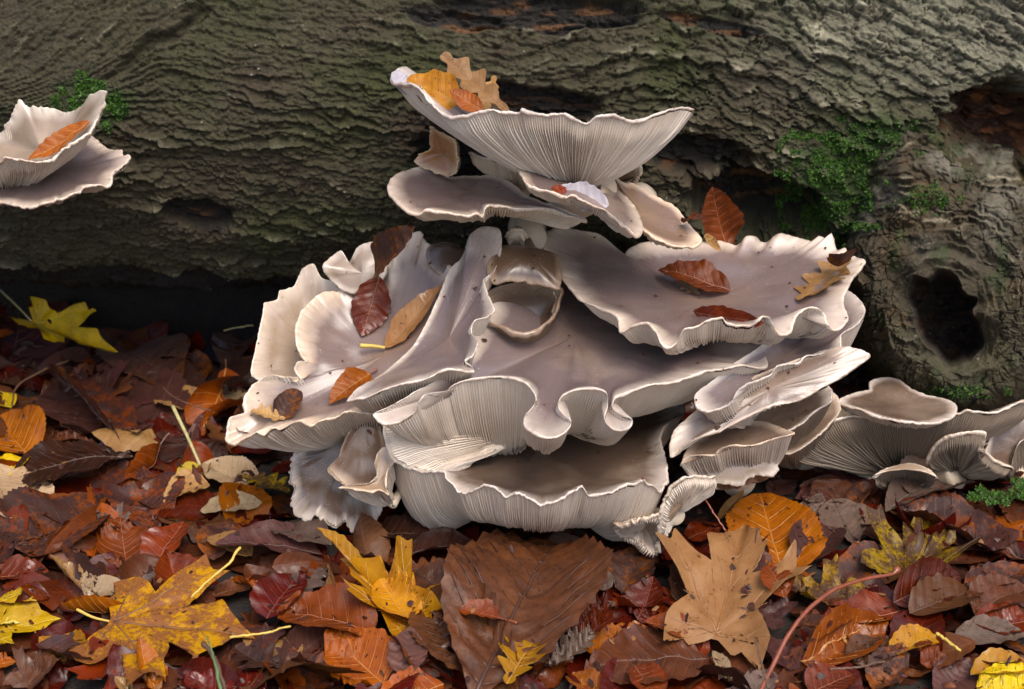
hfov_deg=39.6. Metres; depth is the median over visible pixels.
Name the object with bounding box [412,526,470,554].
beech leaf
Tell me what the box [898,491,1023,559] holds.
chestnut leaf
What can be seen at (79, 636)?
beech leaf
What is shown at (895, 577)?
birch leaf
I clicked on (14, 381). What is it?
chestnut leaf
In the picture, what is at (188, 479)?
birch leaf
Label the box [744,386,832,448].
oyster mushroom
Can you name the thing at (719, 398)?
oyster mushroom
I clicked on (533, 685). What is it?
maple leaf
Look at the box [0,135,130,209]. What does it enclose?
oyster mushroom
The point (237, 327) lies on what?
twig
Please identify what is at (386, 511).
chestnut leaf
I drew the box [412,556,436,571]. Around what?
oak leaf
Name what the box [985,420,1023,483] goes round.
oyster mushroom
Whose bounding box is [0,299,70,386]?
chestnut leaf
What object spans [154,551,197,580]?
beech leaf
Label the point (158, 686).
litter bits
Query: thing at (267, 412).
oak leaf
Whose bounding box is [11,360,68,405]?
twig
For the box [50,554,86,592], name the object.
beech leaf
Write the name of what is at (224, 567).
leaf stalk
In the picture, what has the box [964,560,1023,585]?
beech leaf
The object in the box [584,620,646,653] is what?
beech leaf
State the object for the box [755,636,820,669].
beech leaf
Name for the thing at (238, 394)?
oak leaf
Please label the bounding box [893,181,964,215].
moss patch
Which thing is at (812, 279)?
oak leaf
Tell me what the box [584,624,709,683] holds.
beech leaf
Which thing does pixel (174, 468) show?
beech leaf
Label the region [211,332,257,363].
birch leaf
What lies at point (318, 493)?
oyster mushroom
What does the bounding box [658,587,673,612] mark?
oak leaf
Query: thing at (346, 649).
beech leaf
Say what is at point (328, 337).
oyster mushroom
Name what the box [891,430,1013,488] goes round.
oyster mushroom
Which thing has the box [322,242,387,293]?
oyster mushroom
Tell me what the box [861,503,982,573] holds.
maple leaf
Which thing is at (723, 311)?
beech leaf
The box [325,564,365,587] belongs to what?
beech leaf
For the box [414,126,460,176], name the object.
oyster mushroom
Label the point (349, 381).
beech leaf
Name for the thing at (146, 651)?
beech leaf
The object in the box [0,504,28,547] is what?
beech leaf
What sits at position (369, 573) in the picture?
maple leaf
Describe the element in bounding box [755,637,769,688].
leaf stalk
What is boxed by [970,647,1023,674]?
beech leaf
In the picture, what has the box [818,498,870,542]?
chestnut leaf
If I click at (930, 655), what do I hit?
beech leaf
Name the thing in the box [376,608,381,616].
beech leaf
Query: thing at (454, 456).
oyster mushroom
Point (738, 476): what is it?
oyster mushroom
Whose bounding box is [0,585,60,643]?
maple leaf
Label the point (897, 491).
chestnut leaf
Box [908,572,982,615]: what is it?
beech leaf
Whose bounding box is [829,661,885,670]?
leaf stalk
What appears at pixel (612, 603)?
beech leaf
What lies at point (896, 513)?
beech leaf
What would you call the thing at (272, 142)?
fallen log
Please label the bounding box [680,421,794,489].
oyster mushroom
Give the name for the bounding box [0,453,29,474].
birch leaf
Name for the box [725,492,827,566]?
leaf
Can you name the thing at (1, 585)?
beech leaf
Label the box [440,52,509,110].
oak leaf
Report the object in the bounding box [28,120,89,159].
beech leaf
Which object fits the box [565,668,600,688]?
beech leaf
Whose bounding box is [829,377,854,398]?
beech leaf
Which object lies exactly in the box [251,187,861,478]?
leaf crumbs
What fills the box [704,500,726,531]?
twig
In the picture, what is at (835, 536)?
birch leaf
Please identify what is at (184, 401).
twig
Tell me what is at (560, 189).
birch leaf
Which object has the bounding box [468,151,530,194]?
oyster mushroom
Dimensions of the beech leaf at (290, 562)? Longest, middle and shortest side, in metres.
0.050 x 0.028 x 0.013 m
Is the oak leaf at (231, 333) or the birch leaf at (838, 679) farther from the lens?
the oak leaf at (231, 333)
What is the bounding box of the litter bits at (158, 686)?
[14,374,1007,688]
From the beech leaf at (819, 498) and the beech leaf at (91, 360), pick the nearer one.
the beech leaf at (819, 498)
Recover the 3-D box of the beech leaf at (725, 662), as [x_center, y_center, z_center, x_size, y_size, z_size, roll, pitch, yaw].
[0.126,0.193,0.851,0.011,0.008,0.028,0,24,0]
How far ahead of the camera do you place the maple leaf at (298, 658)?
0.85 m
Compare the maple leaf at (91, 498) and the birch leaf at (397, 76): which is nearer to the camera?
the birch leaf at (397, 76)
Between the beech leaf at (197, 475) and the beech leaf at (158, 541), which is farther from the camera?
the beech leaf at (197, 475)
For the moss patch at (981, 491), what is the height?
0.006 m
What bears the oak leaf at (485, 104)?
on the oyster mushroom at (601, 149)
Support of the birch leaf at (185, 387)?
on the leaf litter at (56, 674)
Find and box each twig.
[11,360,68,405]
[162,386,210,410]
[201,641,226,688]
[224,325,252,330]
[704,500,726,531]
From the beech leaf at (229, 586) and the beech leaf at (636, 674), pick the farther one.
the beech leaf at (229, 586)
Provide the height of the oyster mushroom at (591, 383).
0.114 m
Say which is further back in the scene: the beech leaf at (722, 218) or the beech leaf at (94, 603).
the beech leaf at (722, 218)
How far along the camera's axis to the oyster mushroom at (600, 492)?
0.95 m
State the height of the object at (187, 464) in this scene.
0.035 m
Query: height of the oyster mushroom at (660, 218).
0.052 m
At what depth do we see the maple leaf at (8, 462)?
1.08 m
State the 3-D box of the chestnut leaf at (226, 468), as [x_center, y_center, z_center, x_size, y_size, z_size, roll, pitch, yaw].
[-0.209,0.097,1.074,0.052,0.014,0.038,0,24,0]
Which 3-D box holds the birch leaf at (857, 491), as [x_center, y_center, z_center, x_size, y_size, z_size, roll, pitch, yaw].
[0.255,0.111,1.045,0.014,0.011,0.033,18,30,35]
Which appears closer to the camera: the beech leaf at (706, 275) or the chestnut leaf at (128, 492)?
the beech leaf at (706, 275)
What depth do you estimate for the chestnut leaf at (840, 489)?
1.06 m
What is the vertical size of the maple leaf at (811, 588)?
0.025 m
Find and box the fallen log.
[0,0,1023,412]
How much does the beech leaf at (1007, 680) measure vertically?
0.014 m
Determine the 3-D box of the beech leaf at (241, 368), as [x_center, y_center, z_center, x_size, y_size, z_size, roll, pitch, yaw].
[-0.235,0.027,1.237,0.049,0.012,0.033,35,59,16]
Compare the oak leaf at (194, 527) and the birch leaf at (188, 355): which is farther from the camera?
the birch leaf at (188, 355)
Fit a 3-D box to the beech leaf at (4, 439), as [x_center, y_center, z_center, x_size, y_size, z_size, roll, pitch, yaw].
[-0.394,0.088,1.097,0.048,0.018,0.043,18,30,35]
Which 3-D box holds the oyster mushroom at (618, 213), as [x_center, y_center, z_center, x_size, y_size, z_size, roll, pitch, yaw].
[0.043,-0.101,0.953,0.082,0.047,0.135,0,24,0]
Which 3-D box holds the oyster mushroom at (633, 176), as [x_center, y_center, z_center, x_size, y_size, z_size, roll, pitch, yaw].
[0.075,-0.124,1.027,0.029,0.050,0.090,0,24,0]
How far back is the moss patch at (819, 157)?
1.04 m
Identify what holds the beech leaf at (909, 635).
on the beech leaf at (933, 623)
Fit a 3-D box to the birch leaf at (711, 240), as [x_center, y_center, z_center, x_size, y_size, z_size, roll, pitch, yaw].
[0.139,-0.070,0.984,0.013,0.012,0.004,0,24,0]
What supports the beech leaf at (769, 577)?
on the maple leaf at (720, 611)
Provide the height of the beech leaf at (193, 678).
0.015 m
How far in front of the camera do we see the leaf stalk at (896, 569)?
0.81 m
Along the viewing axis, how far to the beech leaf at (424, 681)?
0.84 m
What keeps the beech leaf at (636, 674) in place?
on the beech leaf at (680, 659)
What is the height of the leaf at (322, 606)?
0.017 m
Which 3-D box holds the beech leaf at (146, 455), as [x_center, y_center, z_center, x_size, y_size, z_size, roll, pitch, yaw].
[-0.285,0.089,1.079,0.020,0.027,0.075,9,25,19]
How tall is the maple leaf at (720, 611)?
0.041 m
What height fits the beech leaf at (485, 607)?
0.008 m
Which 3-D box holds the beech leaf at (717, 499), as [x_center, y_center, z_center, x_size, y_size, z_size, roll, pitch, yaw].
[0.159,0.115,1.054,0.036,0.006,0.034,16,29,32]
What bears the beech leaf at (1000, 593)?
on the leaf litter at (56, 674)
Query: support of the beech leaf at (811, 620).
on the leaf litter at (56, 674)
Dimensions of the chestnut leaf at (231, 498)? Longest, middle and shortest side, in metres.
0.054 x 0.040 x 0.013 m
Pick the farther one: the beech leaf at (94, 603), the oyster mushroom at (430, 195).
the oyster mushroom at (430, 195)
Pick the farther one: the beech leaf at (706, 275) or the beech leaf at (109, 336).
the beech leaf at (109, 336)
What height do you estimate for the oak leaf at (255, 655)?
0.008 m
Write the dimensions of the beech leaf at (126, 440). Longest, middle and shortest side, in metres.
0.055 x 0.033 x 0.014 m
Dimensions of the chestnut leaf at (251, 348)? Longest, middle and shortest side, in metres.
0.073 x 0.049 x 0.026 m
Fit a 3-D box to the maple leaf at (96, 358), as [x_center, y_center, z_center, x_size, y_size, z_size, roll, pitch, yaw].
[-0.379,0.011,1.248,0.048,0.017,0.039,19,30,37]
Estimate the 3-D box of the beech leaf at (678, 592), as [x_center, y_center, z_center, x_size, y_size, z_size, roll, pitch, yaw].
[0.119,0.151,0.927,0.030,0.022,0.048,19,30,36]
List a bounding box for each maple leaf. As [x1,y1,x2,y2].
[0,289,117,351]
[0,357,12,368]
[0,361,139,442]
[0,459,17,465]
[0,531,40,549]
[0,537,14,570]
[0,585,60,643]
[2,646,61,688]
[36,506,97,560]
[43,358,130,394]
[45,484,105,523]
[60,345,103,366]
[61,555,253,685]
[67,636,179,688]
[96,501,130,527]
[118,523,178,573]
[157,438,228,462]
[237,622,323,670]
[242,660,365,688]
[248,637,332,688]
[340,535,441,636]
[387,657,454,680]
[531,681,538,688]
[577,684,588,688]
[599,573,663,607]
[655,524,811,669]
[792,554,865,605]
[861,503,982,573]
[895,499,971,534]
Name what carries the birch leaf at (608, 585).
on the leaf litter at (56, 674)
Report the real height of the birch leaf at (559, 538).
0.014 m
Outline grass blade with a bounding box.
[207,636,221,688]
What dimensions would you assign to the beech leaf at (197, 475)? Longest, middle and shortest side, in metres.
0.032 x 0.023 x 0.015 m
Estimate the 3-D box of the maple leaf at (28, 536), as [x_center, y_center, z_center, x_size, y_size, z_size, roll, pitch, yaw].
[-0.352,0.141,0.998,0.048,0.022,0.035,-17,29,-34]
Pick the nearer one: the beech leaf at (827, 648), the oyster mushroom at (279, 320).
the beech leaf at (827, 648)
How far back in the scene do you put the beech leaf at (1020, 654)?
0.87 m
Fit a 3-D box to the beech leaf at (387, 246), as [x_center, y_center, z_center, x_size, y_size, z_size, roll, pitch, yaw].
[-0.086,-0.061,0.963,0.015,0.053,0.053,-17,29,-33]
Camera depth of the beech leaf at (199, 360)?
1.26 m
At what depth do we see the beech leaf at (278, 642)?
0.87 m
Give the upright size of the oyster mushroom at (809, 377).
0.119 m
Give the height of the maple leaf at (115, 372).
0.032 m
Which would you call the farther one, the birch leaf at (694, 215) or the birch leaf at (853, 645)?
the birch leaf at (694, 215)
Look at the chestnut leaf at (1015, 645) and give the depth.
0.88 m
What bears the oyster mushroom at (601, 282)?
on the oyster mushroom at (591, 383)
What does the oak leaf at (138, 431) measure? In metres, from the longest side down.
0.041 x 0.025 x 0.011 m
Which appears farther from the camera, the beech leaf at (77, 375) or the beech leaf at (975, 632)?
the beech leaf at (77, 375)
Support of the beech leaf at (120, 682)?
on the leaf litter at (56, 674)
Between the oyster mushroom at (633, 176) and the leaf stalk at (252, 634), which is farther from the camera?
the oyster mushroom at (633, 176)
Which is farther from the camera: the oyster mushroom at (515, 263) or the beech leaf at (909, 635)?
the oyster mushroom at (515, 263)
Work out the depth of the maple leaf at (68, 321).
1.22 m
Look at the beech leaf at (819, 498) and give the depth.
1.04 m
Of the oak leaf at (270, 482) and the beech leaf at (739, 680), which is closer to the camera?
the beech leaf at (739, 680)
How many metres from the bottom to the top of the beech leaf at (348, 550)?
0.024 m
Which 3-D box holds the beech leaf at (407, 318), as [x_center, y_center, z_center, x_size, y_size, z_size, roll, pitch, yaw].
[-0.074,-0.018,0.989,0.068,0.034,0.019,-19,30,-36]
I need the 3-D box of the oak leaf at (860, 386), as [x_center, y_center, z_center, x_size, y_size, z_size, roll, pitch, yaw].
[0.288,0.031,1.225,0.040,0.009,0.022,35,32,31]
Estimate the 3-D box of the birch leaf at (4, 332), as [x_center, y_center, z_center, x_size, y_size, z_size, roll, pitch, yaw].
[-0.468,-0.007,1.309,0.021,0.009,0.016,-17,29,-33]
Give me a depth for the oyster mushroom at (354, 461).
0.96 m
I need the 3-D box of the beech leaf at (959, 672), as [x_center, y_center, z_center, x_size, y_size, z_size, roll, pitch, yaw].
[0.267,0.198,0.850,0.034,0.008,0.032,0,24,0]
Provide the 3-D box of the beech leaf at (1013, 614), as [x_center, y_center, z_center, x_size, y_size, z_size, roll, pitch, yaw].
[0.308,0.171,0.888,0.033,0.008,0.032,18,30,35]
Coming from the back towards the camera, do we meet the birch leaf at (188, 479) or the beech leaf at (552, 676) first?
the birch leaf at (188, 479)
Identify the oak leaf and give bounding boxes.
[2,560,50,627]
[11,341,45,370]
[62,546,123,596]
[122,425,151,432]
[158,512,232,542]
[191,384,245,398]
[204,419,233,453]
[210,331,235,348]
[232,639,289,672]
[242,472,289,492]
[251,403,284,420]
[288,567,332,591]
[301,555,371,587]
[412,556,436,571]
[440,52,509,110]
[481,75,498,109]
[497,635,545,683]
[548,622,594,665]
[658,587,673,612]
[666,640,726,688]
[677,280,699,294]
[681,515,734,525]
[741,528,797,629]
[776,683,798,688]
[794,260,850,299]
[842,375,864,391]
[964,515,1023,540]
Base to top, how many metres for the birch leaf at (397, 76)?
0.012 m
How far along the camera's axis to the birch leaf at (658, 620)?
0.88 m
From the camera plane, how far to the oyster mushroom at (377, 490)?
0.94 m
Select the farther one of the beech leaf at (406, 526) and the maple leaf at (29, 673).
the beech leaf at (406, 526)
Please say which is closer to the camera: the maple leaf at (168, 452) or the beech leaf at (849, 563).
the beech leaf at (849, 563)
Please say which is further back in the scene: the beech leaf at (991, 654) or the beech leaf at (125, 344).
the beech leaf at (125, 344)
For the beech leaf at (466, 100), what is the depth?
0.91 m
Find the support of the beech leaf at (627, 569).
on the leaf litter at (56, 674)
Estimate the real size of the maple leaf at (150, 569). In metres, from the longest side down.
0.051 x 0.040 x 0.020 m
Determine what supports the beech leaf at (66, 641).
on the maple leaf at (99, 669)
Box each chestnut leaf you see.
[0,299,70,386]
[0,375,20,385]
[15,439,132,486]
[28,346,90,375]
[35,361,198,442]
[47,363,137,451]
[90,458,140,494]
[95,333,190,384]
[102,464,185,529]
[147,357,204,387]
[202,455,266,488]
[218,482,272,525]
[248,343,255,354]
[270,516,331,544]
[337,505,397,530]
[408,581,521,688]
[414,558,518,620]
[440,528,612,688]
[794,469,877,502]
[810,478,868,507]
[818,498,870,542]
[885,453,974,511]
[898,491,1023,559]
[1003,640,1023,652]
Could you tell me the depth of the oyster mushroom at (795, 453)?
1.01 m
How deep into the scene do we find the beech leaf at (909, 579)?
0.92 m
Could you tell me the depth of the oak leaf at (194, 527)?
1.01 m
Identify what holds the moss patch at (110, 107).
on the fallen log
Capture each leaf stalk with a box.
[191,546,240,597]
[229,625,290,638]
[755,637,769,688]
[760,566,900,688]
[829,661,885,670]
[935,632,960,651]
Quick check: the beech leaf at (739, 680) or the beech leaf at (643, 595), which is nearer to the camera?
the beech leaf at (739, 680)
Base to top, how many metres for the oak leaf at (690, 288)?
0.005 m
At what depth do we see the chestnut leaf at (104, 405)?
1.16 m
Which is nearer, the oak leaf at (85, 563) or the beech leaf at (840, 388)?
the oak leaf at (85, 563)
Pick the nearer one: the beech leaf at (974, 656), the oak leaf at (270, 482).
the beech leaf at (974, 656)
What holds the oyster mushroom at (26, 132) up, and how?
on the oyster mushroom at (93, 165)
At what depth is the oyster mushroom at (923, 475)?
1.03 m
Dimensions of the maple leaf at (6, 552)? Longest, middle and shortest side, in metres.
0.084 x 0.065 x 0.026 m
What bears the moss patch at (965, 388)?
on the fallen log
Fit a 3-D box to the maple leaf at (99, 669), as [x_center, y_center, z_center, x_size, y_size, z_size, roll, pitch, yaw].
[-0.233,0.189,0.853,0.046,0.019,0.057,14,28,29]
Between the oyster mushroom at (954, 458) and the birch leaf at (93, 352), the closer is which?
the oyster mushroom at (954, 458)
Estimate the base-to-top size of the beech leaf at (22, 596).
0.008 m
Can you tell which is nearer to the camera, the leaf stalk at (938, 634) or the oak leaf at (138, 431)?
the leaf stalk at (938, 634)
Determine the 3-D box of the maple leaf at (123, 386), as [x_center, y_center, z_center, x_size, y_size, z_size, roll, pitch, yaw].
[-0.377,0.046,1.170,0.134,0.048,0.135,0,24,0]
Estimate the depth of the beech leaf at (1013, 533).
0.98 m
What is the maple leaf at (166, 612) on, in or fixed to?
on the leaf litter at (56, 674)
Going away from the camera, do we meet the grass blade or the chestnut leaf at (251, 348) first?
the grass blade
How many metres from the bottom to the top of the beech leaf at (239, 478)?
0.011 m
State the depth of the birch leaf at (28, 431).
1.13 m
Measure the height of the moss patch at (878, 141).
0.034 m
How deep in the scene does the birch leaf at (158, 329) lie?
1.31 m
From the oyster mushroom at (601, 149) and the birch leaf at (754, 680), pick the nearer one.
the birch leaf at (754, 680)
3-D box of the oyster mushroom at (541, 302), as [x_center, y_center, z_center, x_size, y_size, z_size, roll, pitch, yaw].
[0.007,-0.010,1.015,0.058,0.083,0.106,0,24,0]
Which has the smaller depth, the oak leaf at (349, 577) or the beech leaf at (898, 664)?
the beech leaf at (898, 664)
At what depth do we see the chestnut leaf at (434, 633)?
0.86 m
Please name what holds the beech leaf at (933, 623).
on the beech leaf at (965, 645)
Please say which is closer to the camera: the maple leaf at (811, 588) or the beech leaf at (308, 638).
the beech leaf at (308, 638)
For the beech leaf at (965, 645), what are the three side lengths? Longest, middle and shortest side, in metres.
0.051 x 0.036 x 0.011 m
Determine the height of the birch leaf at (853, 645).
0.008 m
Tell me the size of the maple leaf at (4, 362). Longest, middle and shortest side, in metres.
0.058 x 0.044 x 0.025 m
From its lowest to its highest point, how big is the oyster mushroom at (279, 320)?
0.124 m
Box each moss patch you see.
[49,69,129,133]
[771,115,890,248]
[815,117,933,160]
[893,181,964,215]
[926,383,1011,400]
[966,477,1023,506]
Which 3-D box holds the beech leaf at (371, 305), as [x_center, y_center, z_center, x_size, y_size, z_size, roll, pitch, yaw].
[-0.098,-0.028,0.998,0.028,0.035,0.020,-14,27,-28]
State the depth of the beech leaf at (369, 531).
0.97 m
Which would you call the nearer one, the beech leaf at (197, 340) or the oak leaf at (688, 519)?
the oak leaf at (688, 519)
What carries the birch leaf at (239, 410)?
on the oyster mushroom at (328, 337)
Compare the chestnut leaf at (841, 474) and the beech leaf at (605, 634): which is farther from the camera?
the chestnut leaf at (841, 474)
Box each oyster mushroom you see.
[0,90,107,188]
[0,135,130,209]
[225,231,451,451]
[250,263,338,379]
[288,444,382,533]
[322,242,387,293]
[327,422,384,485]
[338,447,401,508]
[346,226,501,412]
[373,281,767,457]
[382,403,684,540]
[382,425,508,470]
[387,167,586,228]
[390,67,693,217]
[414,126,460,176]
[426,242,464,275]
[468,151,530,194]
[486,218,561,289]
[487,283,563,342]
[505,226,527,244]
[517,168,642,238]
[543,228,865,354]
[600,178,701,249]
[609,512,660,557]
[618,165,642,183]
[654,474,716,536]
[669,346,869,457]
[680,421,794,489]
[694,291,865,428]
[698,446,787,495]
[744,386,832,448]
[779,392,840,469]
[798,400,1023,474]
[824,463,937,490]
[837,377,956,428]
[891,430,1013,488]
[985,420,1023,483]
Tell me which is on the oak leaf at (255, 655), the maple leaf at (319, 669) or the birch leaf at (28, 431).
the maple leaf at (319, 669)
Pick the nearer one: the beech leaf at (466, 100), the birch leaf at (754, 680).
the birch leaf at (754, 680)
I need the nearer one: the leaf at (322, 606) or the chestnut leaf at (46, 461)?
the leaf at (322, 606)
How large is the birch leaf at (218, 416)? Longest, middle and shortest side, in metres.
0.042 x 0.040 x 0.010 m
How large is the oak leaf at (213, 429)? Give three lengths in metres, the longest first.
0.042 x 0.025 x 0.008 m
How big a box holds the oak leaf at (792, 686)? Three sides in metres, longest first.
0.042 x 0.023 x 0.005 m
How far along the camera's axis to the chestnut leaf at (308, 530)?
0.98 m
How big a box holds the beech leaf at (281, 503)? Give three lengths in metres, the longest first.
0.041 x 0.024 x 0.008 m
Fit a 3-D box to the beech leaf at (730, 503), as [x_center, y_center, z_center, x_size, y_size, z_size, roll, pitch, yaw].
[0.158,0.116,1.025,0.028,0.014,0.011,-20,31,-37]
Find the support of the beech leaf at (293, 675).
on the leaf litter at (56, 674)
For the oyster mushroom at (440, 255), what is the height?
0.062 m
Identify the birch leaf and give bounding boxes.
[0,329,13,339]
[0,391,16,407]
[0,404,45,453]
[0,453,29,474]
[0,463,53,519]
[0,486,112,556]
[72,346,101,362]
[81,570,119,595]
[118,320,167,344]
[154,385,196,409]
[160,346,192,358]
[163,468,209,501]
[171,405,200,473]
[181,412,225,425]
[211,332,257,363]
[231,575,266,588]
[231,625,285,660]
[233,403,247,432]
[249,570,307,618]
[273,388,302,418]
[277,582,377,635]
[354,672,419,688]
[371,566,422,617]
[391,70,408,94]
[407,69,458,109]
[547,533,580,544]
[551,185,566,193]
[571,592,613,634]
[599,570,613,589]
[645,612,688,637]
[681,212,702,222]
[685,521,720,541]
[704,234,720,250]
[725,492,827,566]
[743,669,777,688]
[766,479,796,495]
[769,562,808,596]
[789,519,846,559]
[804,662,856,688]
[824,589,907,622]
[827,248,855,266]
[844,481,872,502]
[846,633,892,665]
[883,554,909,583]
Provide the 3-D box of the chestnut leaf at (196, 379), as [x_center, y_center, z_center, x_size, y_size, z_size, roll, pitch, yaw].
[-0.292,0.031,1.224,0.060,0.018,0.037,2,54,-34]
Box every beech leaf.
[0,438,22,456]
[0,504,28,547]
[0,554,48,579]
[0,579,8,593]
[0,582,50,603]
[0,652,15,667]
[20,574,91,612]
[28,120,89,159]
[36,634,104,681]
[38,629,85,660]
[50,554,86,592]
[61,592,125,612]
[68,367,83,380]
[70,358,103,372]
[85,503,119,557]
[92,428,157,451]
[95,517,146,567]
[98,327,120,347]
[99,611,110,628]
[114,676,132,688]
[116,327,149,350]
[118,432,169,487]
[136,638,167,688]
[139,522,188,567]
[147,489,217,520]
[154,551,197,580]
[164,464,182,472]
[166,518,187,520]
[182,440,213,481]
[184,359,242,435]
[184,668,265,688]
[187,330,204,352]
[188,411,218,439]
[189,348,211,379]
[192,464,201,489]
[195,520,241,559]
[200,490,261,512]
[207,530,252,555]
[211,577,250,596]
[215,519,322,554]
[219,359,257,388]
[232,470,254,485]
[243,625,302,659]
[263,661,305,688]
[269,494,295,517]
[272,552,343,573]
[281,624,330,662]
[317,528,361,570]
[324,627,394,687]
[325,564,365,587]
[329,367,377,403]
[351,276,390,335]
[352,513,390,561]
[360,284,440,348]
[370,225,414,280]
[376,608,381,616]
[380,514,428,539]
[381,665,443,688]
[387,627,427,675]
[388,635,432,665]
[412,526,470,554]
[449,89,482,111]
[458,598,517,624]
[533,641,572,687]
[562,181,608,211]
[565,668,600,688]
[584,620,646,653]
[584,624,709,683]
[607,547,655,594]
[608,600,615,607]
[621,576,662,622]
[627,662,667,688]
[658,259,730,291]
[669,557,710,600]
[693,305,762,329]
[697,663,750,688]
[702,187,744,244]
[707,490,746,511]
[712,651,732,680]
[717,490,743,518]
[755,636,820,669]
[760,565,795,596]
[784,614,852,649]
[800,493,826,515]
[801,603,888,665]
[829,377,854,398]
[838,540,912,583]
[853,364,864,376]
[863,525,902,542]
[865,642,909,688]
[889,508,927,523]
[889,609,945,662]
[889,623,938,654]
[893,556,960,607]
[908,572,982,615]
[908,632,974,676]
[915,640,952,669]
[932,656,982,688]
[932,682,956,688]
[947,525,1019,551]
[955,614,1023,644]
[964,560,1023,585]
[966,573,1023,614]
[967,653,1020,664]
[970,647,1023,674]
[973,601,1023,633]
[976,661,1023,688]
[1017,644,1023,657]
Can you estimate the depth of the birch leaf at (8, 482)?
1.06 m
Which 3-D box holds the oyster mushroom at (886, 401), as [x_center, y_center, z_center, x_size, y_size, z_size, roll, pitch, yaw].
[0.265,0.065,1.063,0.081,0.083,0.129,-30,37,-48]
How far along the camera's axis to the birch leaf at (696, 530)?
1.00 m
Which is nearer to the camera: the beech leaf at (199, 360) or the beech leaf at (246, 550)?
the beech leaf at (246, 550)
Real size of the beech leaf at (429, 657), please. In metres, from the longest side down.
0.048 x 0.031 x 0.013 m

